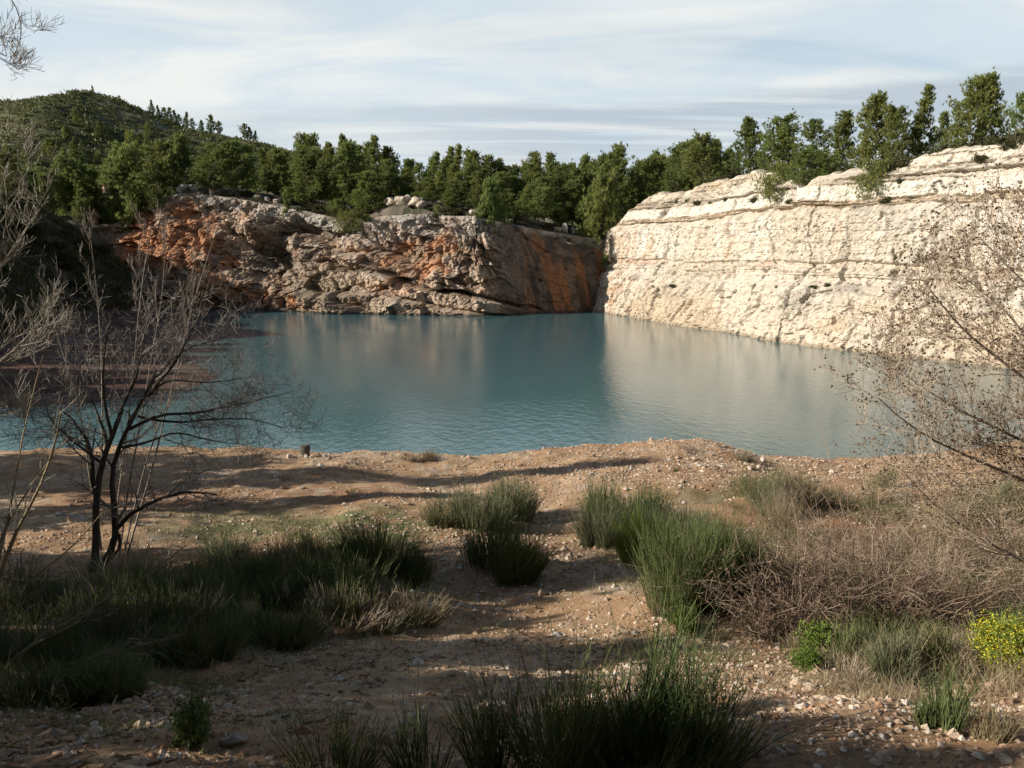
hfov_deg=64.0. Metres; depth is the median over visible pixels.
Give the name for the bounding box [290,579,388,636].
broom bush
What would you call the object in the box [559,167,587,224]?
pine tree
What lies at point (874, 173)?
pine bush
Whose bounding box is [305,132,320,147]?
pine tree
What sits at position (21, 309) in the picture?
shrub
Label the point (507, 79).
sky
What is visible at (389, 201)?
boulder
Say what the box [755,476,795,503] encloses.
grass tuft
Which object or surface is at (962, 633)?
wild tuft
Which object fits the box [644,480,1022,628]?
brown thicket bush
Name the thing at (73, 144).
pine tree
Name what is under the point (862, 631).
wild tuft
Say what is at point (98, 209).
pine tree
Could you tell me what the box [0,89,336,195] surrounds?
scrub
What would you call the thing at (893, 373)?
podded shrub
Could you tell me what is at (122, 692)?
broom bush
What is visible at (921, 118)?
pine tree
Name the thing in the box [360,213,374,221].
pine bush
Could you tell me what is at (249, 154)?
pine tree
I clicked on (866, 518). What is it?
wild tuft
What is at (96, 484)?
bare tree
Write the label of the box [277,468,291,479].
shrub
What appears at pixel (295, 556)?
broom bush
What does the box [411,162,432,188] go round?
pine tree
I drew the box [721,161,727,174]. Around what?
pine tree
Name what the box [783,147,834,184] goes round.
pine tree
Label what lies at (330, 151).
pine tree
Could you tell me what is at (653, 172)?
pine tree
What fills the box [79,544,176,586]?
broom bush
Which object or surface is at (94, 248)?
shrub
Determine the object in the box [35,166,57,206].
pine tree
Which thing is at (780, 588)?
wild tuft
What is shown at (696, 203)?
shrub
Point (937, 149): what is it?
shrub
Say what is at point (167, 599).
broom bush
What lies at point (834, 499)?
grass tuft
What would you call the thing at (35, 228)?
shrub
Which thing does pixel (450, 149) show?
pine tree
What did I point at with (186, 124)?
pine tree
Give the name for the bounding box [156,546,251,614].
broom bush
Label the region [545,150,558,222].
pine tree
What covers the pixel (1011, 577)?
wild tuft
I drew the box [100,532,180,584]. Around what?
broom bush
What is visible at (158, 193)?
pine bush
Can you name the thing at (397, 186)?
pine tree
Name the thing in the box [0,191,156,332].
undergrowth
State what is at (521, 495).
broom bush
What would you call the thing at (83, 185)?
pine tree
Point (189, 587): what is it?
broom bush
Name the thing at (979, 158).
shrub
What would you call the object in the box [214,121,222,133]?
pine tree
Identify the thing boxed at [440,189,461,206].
pine tree
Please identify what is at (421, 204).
boulder
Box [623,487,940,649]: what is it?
brown thicket bush
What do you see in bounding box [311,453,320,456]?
stone
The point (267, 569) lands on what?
broom bush
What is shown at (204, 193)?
shrub
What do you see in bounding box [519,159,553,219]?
pine tree
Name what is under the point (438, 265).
rock cliff
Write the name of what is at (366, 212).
shrub
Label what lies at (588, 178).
pine tree
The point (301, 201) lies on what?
pine tree
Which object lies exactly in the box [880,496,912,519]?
wild tuft
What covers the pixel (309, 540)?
broom bush
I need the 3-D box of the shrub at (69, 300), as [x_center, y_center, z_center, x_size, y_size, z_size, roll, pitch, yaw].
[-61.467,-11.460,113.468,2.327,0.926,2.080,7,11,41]
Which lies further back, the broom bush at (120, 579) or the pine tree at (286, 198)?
the pine tree at (286, 198)
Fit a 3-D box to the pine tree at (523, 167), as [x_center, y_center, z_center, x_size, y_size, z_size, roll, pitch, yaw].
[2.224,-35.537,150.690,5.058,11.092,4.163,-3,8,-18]
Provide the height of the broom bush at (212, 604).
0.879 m
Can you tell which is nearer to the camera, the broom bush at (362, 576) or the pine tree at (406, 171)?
the broom bush at (362, 576)
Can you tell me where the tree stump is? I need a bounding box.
[300,444,309,455]
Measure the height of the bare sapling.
6.748 m
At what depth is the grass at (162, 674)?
7.91 m
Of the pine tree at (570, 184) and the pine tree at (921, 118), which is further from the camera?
the pine tree at (570, 184)
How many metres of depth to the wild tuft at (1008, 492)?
19.20 m
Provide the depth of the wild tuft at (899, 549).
14.01 m
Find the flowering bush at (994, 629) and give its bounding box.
[959,607,1023,677]
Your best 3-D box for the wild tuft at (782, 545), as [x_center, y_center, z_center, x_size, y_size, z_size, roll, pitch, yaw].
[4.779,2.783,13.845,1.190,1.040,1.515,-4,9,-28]
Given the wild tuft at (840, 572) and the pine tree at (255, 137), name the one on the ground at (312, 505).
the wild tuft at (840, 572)
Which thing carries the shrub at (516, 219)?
on the ground at (312, 505)
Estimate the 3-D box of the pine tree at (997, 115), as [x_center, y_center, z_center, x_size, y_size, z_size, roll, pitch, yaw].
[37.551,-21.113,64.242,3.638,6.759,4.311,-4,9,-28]
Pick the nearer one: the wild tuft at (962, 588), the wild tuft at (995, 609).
the wild tuft at (995, 609)
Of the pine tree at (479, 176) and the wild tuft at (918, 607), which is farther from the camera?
the pine tree at (479, 176)
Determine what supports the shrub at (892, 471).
on the ground at (312, 505)
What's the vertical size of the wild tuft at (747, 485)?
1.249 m
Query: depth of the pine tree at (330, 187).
137.61 m
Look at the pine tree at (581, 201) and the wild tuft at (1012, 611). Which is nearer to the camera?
the wild tuft at (1012, 611)
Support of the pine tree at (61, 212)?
on the ground at (312, 505)
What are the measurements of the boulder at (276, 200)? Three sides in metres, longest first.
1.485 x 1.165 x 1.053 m
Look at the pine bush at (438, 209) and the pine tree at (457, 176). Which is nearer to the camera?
the pine bush at (438, 209)
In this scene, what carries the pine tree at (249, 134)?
on the hill
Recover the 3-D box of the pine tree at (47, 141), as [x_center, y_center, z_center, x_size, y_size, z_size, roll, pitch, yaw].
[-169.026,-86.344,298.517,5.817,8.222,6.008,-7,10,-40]
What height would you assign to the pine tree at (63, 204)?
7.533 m
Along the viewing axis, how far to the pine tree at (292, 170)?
148.26 m
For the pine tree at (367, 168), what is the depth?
147.52 m
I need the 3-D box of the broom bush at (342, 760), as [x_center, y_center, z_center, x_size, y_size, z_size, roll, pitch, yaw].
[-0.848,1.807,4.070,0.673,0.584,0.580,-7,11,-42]
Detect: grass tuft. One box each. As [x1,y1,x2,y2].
[419,449,440,462]
[646,593,676,616]
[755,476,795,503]
[766,461,848,509]
[817,482,868,511]
[961,692,1023,744]
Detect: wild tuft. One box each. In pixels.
[726,449,789,501]
[740,469,798,515]
[742,570,818,616]
[745,524,819,563]
[749,564,806,605]
[753,472,810,539]
[754,546,833,601]
[765,522,827,550]
[767,482,795,517]
[778,631,838,654]
[806,559,871,586]
[815,610,869,668]
[815,647,886,683]
[820,553,884,592]
[831,608,908,653]
[834,603,889,634]
[840,600,943,642]
[843,546,885,569]
[848,481,891,527]
[852,614,933,685]
[854,619,920,663]
[855,461,905,507]
[873,657,959,689]
[875,530,931,569]
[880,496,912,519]
[885,494,968,553]
[885,527,937,559]
[885,543,953,577]
[888,606,949,637]
[900,532,970,581]
[905,597,938,618]
[906,538,973,594]
[908,612,978,678]
[921,619,969,648]
[935,566,991,608]
[936,538,1017,574]
[937,537,1009,567]
[942,608,1022,647]
[943,483,1004,526]
[944,629,993,676]
[947,476,1012,505]
[947,491,984,530]
[950,559,1006,604]
[965,588,1023,626]
[977,494,1003,520]
[982,461,1023,508]
[984,566,1023,588]
[984,596,1023,631]
[985,514,1019,542]
[988,567,1023,596]
[993,553,1023,600]
[995,518,1023,562]
[1007,482,1023,524]
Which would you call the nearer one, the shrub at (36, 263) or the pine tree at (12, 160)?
the shrub at (36, 263)
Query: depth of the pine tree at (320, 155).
151.97 m
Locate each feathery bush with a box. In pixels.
[782,616,854,665]
[785,644,827,672]
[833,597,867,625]
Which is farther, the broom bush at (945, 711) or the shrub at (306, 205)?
the shrub at (306, 205)
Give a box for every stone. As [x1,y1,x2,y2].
[54,511,65,515]
[67,513,86,522]
[219,731,247,746]
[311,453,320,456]
[808,738,814,744]
[854,736,863,741]
[994,752,1012,763]
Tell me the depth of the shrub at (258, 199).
137.67 m
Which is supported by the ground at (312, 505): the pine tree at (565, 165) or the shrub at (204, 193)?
the pine tree at (565, 165)
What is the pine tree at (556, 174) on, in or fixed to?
on the ground at (312, 505)
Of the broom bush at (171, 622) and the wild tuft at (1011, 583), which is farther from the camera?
the wild tuft at (1011, 583)
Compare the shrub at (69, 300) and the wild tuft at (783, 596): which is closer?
the wild tuft at (783, 596)
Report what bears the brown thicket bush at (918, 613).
on the ground at (312, 505)
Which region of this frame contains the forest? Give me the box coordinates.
[1,108,259,213]
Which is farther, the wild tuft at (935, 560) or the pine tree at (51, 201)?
the pine tree at (51, 201)
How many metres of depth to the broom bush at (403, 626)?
10.10 m
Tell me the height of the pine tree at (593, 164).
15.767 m
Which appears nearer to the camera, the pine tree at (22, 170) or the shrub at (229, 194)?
the shrub at (229, 194)
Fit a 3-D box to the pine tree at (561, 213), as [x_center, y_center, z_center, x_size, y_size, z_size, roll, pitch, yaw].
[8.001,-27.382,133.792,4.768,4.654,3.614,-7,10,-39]
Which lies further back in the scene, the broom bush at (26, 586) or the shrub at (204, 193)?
the shrub at (204, 193)
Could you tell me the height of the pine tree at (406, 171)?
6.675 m
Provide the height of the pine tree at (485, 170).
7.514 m
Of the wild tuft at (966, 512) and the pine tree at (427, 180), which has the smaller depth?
the wild tuft at (966, 512)
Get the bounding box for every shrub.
[0,202,13,213]
[0,263,18,270]
[0,304,39,318]
[0,341,206,672]
[1,192,13,198]
[10,219,53,232]
[12,190,43,202]
[20,245,35,251]
[24,258,44,267]
[25,247,39,254]
[36,238,71,251]
[44,250,67,259]
[49,279,64,287]
[63,254,87,263]
[64,298,77,303]
[66,276,94,286]
[73,241,83,246]
[74,236,88,244]
[75,245,94,253]
[90,244,114,255]
[92,243,114,253]
[122,289,138,296]
[162,681,214,754]
[200,191,215,195]
[221,192,233,196]
[240,189,253,195]
[240,190,255,195]
[250,198,264,201]
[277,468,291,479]
[293,207,307,210]
[300,202,313,208]
[308,204,325,210]
[309,209,326,213]
[361,210,374,214]
[401,450,421,461]
[443,205,454,211]
[443,211,457,215]
[452,208,464,213]
[505,217,520,221]
[539,223,554,228]
[678,442,694,450]
[691,200,700,205]
[704,174,723,182]
[718,169,740,179]
[730,447,762,464]
[747,196,756,202]
[784,198,793,203]
[813,124,1023,597]
[868,461,906,488]
[878,195,892,203]
[882,153,924,170]
[896,177,904,183]
[924,144,955,156]
[964,136,1004,145]
[971,152,987,162]
[980,137,1008,147]
[986,133,1016,145]
[986,133,1023,145]
[996,137,1023,150]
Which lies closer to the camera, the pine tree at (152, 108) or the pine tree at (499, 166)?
the pine tree at (499, 166)
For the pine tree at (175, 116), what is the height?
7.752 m
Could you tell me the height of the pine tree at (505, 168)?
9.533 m
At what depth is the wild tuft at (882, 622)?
9.21 m
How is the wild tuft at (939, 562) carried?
on the ground at (312, 505)
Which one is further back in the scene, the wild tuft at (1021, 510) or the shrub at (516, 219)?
the shrub at (516, 219)
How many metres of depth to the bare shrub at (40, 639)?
6.92 m
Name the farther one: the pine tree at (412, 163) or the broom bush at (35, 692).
the pine tree at (412, 163)
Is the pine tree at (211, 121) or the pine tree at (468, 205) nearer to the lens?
the pine tree at (468, 205)
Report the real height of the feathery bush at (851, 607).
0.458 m
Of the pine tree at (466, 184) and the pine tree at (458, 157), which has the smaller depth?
the pine tree at (466, 184)
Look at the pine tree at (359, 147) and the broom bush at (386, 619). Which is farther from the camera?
the pine tree at (359, 147)
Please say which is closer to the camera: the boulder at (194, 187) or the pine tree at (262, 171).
the boulder at (194, 187)
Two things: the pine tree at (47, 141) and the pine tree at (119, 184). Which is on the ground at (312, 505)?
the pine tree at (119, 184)
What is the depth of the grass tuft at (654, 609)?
10.77 m
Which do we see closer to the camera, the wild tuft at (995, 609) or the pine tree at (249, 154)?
the wild tuft at (995, 609)
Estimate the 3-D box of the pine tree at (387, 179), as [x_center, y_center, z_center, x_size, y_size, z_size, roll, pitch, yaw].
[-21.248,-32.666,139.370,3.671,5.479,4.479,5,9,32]
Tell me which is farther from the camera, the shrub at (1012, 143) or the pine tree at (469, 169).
the pine tree at (469, 169)
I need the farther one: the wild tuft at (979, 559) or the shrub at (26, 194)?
the shrub at (26, 194)
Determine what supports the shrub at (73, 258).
on the ground at (312, 505)
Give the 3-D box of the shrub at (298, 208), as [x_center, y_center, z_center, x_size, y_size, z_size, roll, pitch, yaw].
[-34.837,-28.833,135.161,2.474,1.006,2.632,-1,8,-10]
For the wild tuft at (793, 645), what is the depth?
8.71 m
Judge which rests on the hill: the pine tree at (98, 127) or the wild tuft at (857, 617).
the pine tree at (98, 127)
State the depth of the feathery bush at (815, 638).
8.19 m
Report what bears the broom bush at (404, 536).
on the ground at (312, 505)
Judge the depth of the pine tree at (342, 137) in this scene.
158.32 m
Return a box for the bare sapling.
[35,189,223,561]
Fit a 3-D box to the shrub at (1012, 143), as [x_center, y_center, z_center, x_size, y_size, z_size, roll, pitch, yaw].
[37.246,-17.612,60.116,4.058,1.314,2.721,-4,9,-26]
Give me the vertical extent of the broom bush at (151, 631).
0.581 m
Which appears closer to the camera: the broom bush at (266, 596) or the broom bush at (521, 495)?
the broom bush at (266, 596)
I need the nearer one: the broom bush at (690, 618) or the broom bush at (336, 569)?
the broom bush at (690, 618)
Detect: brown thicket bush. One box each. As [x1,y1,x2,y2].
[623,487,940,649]
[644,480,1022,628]
[727,470,910,585]
[730,418,1023,637]
[786,471,980,570]
[806,458,1023,589]
[827,495,1023,637]
[857,465,1023,558]
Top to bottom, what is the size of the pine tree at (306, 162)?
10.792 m
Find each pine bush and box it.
[142,188,166,210]
[323,198,347,215]
[327,206,366,233]
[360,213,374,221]
[431,204,446,214]
[749,157,798,203]
[849,156,892,200]
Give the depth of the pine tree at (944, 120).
75.82 m
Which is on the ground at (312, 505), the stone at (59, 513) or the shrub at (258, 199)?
the stone at (59, 513)
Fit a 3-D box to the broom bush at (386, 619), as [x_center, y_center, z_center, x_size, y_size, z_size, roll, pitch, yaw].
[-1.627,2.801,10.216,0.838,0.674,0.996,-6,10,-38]
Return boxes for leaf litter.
[0,560,1017,767]
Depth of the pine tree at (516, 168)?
157.63 m
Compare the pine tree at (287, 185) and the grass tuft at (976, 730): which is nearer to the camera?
the grass tuft at (976, 730)
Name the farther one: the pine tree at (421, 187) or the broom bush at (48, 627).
the pine tree at (421, 187)
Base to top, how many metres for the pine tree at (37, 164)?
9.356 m
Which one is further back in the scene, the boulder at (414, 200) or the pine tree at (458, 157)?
the pine tree at (458, 157)
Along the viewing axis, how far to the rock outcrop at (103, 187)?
144.78 m
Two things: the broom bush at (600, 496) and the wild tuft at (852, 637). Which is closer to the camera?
the wild tuft at (852, 637)
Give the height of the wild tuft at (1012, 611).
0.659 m
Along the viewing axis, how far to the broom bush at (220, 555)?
14.06 m
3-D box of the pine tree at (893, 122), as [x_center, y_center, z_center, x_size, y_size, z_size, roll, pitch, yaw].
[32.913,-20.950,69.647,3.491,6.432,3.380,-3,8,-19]
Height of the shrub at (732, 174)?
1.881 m
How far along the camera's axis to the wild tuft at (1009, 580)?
12.29 m
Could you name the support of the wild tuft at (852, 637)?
on the ground at (312, 505)
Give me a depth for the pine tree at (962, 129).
64.24 m
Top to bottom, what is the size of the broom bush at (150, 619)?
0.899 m
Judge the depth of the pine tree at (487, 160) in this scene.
147.46 m
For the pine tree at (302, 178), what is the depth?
144.89 m
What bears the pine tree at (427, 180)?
on the ground at (312, 505)
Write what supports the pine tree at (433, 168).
on the ground at (312, 505)
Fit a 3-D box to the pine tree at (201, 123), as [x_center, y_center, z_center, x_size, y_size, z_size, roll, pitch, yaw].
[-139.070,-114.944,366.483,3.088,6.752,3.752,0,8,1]
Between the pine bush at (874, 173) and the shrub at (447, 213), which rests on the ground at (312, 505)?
the shrub at (447, 213)
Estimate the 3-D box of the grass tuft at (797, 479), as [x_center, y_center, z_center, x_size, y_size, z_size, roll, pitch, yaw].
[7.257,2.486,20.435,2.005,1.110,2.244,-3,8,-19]
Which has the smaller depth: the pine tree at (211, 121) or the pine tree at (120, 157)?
the pine tree at (120, 157)
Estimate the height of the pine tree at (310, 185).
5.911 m
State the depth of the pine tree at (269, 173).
147.49 m
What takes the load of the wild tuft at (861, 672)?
on the ground at (312, 505)
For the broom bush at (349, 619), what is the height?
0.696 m
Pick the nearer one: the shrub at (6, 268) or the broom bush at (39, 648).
the broom bush at (39, 648)
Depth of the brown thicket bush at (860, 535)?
15.29 m
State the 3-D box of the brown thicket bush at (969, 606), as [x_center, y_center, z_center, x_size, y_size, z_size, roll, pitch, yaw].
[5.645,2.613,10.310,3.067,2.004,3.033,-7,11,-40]
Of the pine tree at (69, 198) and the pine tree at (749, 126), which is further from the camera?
the pine tree at (69, 198)
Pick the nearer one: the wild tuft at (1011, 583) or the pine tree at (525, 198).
the wild tuft at (1011, 583)
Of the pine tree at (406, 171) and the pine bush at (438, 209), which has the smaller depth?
the pine bush at (438, 209)
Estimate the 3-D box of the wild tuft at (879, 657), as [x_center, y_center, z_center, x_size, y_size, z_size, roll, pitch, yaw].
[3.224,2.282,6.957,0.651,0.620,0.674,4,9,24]
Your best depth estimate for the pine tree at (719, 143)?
158.72 m
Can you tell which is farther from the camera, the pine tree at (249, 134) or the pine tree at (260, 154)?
the pine tree at (249, 134)
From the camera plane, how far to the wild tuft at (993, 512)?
18.18 m
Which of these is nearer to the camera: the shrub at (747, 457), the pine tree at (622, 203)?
the shrub at (747, 457)
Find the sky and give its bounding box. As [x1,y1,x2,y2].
[0,0,1023,181]
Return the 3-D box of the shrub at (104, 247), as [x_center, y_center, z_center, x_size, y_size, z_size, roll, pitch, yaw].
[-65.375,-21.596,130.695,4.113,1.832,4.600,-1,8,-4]
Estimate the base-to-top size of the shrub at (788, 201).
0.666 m
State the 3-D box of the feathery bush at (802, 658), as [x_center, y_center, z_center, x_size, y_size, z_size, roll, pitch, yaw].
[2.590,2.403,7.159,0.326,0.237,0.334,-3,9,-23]
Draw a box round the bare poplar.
[0,0,96,429]
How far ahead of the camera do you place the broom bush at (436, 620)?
10.45 m
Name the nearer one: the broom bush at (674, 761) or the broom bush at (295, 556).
the broom bush at (674, 761)
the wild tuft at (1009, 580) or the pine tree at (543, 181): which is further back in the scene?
the pine tree at (543, 181)
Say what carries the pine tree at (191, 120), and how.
on the hill
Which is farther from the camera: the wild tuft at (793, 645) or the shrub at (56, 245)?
the shrub at (56, 245)
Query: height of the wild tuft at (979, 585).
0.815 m
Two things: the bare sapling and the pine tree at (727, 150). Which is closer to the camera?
the bare sapling
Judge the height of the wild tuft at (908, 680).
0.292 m
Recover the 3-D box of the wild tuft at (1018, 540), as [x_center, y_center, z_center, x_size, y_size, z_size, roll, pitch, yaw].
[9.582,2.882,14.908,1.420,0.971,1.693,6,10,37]
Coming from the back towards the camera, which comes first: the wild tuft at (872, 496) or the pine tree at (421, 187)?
the pine tree at (421, 187)
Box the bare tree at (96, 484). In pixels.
[1,259,328,571]
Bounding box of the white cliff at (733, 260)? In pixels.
[592,143,1023,369]
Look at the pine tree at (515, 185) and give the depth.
142.87 m
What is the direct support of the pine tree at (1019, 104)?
on the ground at (312, 505)
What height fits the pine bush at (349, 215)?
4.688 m
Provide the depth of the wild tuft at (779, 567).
11.53 m
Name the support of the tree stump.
on the ground at (312, 505)
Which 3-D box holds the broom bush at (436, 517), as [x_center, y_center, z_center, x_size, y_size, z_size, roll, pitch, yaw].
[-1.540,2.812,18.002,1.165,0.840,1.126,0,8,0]
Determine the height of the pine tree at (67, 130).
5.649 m
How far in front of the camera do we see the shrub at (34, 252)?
114.27 m
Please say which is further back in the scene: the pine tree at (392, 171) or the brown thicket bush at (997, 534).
the pine tree at (392, 171)
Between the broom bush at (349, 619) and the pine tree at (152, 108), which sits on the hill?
the pine tree at (152, 108)
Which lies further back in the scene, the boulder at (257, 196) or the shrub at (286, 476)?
the boulder at (257, 196)
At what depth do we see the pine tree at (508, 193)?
133.51 m
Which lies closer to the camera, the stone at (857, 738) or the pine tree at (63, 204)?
the stone at (857, 738)
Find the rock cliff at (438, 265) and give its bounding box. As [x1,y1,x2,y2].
[88,193,606,316]
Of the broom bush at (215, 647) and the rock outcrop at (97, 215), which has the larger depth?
the rock outcrop at (97, 215)
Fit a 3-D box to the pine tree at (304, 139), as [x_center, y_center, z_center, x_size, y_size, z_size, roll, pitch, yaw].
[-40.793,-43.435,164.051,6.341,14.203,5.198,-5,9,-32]
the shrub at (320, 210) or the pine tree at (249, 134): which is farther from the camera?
the pine tree at (249, 134)
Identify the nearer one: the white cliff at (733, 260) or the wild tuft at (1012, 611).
the wild tuft at (1012, 611)
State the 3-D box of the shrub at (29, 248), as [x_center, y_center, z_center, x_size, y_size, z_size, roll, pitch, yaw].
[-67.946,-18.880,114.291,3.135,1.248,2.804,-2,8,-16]
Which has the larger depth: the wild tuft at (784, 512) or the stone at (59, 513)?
the stone at (59, 513)
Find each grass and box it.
[0,474,1022,761]
[125,474,1023,767]
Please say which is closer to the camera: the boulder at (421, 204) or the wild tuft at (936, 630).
the wild tuft at (936, 630)
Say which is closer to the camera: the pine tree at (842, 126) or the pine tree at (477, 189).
the pine tree at (842, 126)
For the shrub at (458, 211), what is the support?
on the ground at (312, 505)
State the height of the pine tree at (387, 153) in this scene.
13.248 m
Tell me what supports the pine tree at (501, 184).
on the ground at (312, 505)
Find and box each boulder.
[176,184,188,192]
[188,184,198,190]
[253,194,261,198]
[273,198,281,202]
[384,197,395,205]
[394,196,410,205]
[408,196,420,206]
[416,200,426,208]
[553,226,561,231]
[562,223,567,232]
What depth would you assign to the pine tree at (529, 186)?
136.65 m
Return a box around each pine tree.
[0,152,33,193]
[5,168,35,192]
[20,164,47,206]
[22,181,39,199]
[28,171,61,214]
[32,162,42,175]
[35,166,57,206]
[39,136,56,154]
[46,138,63,155]
[50,153,79,215]
[52,163,84,211]
[53,177,75,210]
[56,206,71,215]
[63,127,70,139]
[67,136,80,151]
[67,149,85,164]
[67,188,93,225]
[68,162,109,208]
[68,182,93,209]
[89,187,106,221]
[94,121,104,138]
[94,140,161,233]
[99,164,117,192]
[117,170,138,213]
[136,133,188,196]
[139,139,150,154]
[147,100,155,113]
[154,105,160,116]
[158,132,199,195]
[160,107,166,118]
[165,107,172,120]
[171,110,176,123]
[176,114,181,123]
[181,112,189,127]
[185,137,250,193]
[189,118,197,127]
[197,120,204,130]
[206,114,217,132]
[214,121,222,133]
[215,139,259,194]
[239,123,247,138]
[240,146,257,188]
[240,154,256,189]
[246,126,253,139]
[251,130,258,140]
[254,148,272,193]
[254,167,270,192]
[259,144,283,186]
[261,170,278,191]
[263,165,290,196]
[270,153,288,175]
[273,189,291,262]
[278,145,335,202]
[279,149,291,189]
[279,179,294,197]
[284,156,299,181]
[287,168,295,195]
[289,143,312,168]
[290,161,317,186]
[290,181,313,203]
[292,131,316,162]
[301,174,322,202]
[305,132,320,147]
[314,145,326,201]
[318,171,334,203]
[319,147,340,181]
[321,176,345,204]
[323,142,333,202]
[326,138,371,210]
[330,132,347,205]
[341,185,356,208]
[346,186,373,213]
[348,169,391,214]
[353,152,375,192]
[355,143,361,151]
[361,141,371,156]
[367,133,380,208]
[373,145,401,201]
[374,176,393,199]
[375,158,396,187]
[379,162,408,199]
[387,176,409,196]
[399,158,415,196]
[399,158,417,189]
[401,168,414,195]
[410,181,429,197]
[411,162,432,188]
[417,183,443,203]
[418,151,446,196]
[421,156,432,179]
[421,178,438,196]
[431,158,453,182]
[434,170,446,202]
[438,179,469,207]
[439,153,457,196]
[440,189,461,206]
[443,146,454,176]
[445,163,464,186]
[449,173,466,205]
[453,143,463,178]
[459,175,473,203]
[460,147,482,174]
[461,149,482,180]
[461,185,479,209]
[462,162,483,187]
[467,184,483,209]
[468,171,485,203]
[472,165,491,184]
[472,173,514,233]
[477,154,497,177]
[487,160,504,177]
[492,171,510,188]
[495,194,509,207]
[496,180,506,198]
[500,188,515,211]
[502,164,520,212]
[505,175,524,212]
[508,188,540,221]
[511,163,521,190]
[516,184,534,204]
[518,161,529,212]
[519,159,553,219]
[521,151,544,219]
[529,204,540,219]
[531,186,560,223]
[532,175,555,220]
[542,165,567,222]
[543,161,560,222]
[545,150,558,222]
[548,202,568,225]
[549,184,582,223]
[553,159,573,221]
[553,176,586,223]
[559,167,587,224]
[566,162,581,174]
[570,202,590,226]
[571,189,586,223]
[573,160,631,267]
[577,152,591,175]
[581,171,596,207]
[584,150,607,193]
[593,140,643,216]
[596,149,626,174]
[605,192,634,223]
[623,149,672,208]
[626,157,642,189]
[639,150,665,195]
[660,139,701,192]
[669,148,679,167]
[676,128,731,190]
[676,136,708,189]
[711,139,722,164]
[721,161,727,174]
[722,115,765,174]
[722,147,735,173]
[752,107,804,169]
[767,127,800,164]
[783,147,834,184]
[790,118,836,170]
[810,152,843,179]
[822,109,862,170]
[849,89,900,167]
[873,102,918,160]
[909,83,950,157]
[930,109,953,153]
[941,66,1005,147]
[965,71,1014,143]
[997,92,1023,133]
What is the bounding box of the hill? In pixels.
[0,92,606,229]
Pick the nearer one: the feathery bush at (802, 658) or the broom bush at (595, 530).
the feathery bush at (802, 658)
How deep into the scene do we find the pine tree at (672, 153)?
156.67 m
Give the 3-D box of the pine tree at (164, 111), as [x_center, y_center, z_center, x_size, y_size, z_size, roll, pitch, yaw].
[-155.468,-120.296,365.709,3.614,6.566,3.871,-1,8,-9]
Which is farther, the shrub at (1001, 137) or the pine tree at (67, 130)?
the pine tree at (67, 130)
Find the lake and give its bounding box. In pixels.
[0,309,1023,458]
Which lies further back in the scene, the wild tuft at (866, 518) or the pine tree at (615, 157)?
the pine tree at (615, 157)
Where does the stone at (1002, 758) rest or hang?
on the ground at (312, 505)
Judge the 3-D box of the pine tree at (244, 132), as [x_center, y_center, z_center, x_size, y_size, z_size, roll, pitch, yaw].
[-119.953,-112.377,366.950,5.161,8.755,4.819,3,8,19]
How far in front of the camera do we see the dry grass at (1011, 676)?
6.88 m
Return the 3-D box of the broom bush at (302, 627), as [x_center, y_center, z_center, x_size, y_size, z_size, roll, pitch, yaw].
[-2.721,2.691,9.162,1.619,0.838,1.436,0,8,0]
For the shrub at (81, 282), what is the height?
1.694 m
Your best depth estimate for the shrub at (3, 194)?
116.34 m
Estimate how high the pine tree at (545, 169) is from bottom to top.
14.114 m
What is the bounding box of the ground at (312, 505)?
[0,167,1023,767]
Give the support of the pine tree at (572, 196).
on the ground at (312, 505)
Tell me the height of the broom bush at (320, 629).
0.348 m
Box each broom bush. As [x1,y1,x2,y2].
[0,535,83,622]
[0,560,90,603]
[0,568,73,624]
[0,598,30,669]
[0,604,25,664]
[0,607,114,674]
[0,611,92,649]
[0,649,117,710]
[37,572,164,631]
[51,645,137,708]
[53,645,158,708]
[56,556,205,609]
[57,539,182,616]
[63,581,159,650]
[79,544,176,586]
[81,585,216,635]
[84,621,164,644]
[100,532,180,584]
[104,561,214,636]
[121,582,228,614]
[124,605,260,670]
[129,558,236,627]
[130,559,243,624]
[135,599,222,637]
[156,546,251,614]
[162,567,255,615]
[162,573,232,598]
[183,537,276,578]
[188,534,299,596]
[191,521,254,565]
[201,587,343,651]
[230,524,312,571]
[240,543,349,611]
[250,698,400,767]
[272,526,353,578]
[285,613,336,640]
[287,523,340,563]
[289,544,401,623]
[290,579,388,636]
[298,561,355,585]
[316,505,436,577]
[324,563,394,631]
[335,580,412,637]
[344,606,421,638]
[347,581,423,625]
[362,580,459,628]
[364,661,472,767]
[366,513,428,553]
[376,539,443,587]
[416,493,464,528]
[431,473,517,532]
[431,645,563,767]
[449,485,559,587]
[455,612,639,767]
[483,463,551,523]
[517,634,753,767]
[542,577,754,767]
[564,489,648,550]
[576,471,628,526]
[604,499,685,567]
[605,598,794,767]
[614,478,676,527]
[614,506,761,625]
[620,489,727,547]
[666,599,703,635]
[671,490,797,613]
[905,658,988,733]
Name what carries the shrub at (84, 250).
on the ground at (312, 505)
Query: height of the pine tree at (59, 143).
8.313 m
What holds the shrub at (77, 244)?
on the ground at (312, 505)
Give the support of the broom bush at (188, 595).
on the ground at (312, 505)
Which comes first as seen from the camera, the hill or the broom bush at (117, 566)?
the broom bush at (117, 566)
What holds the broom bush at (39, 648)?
on the ground at (312, 505)

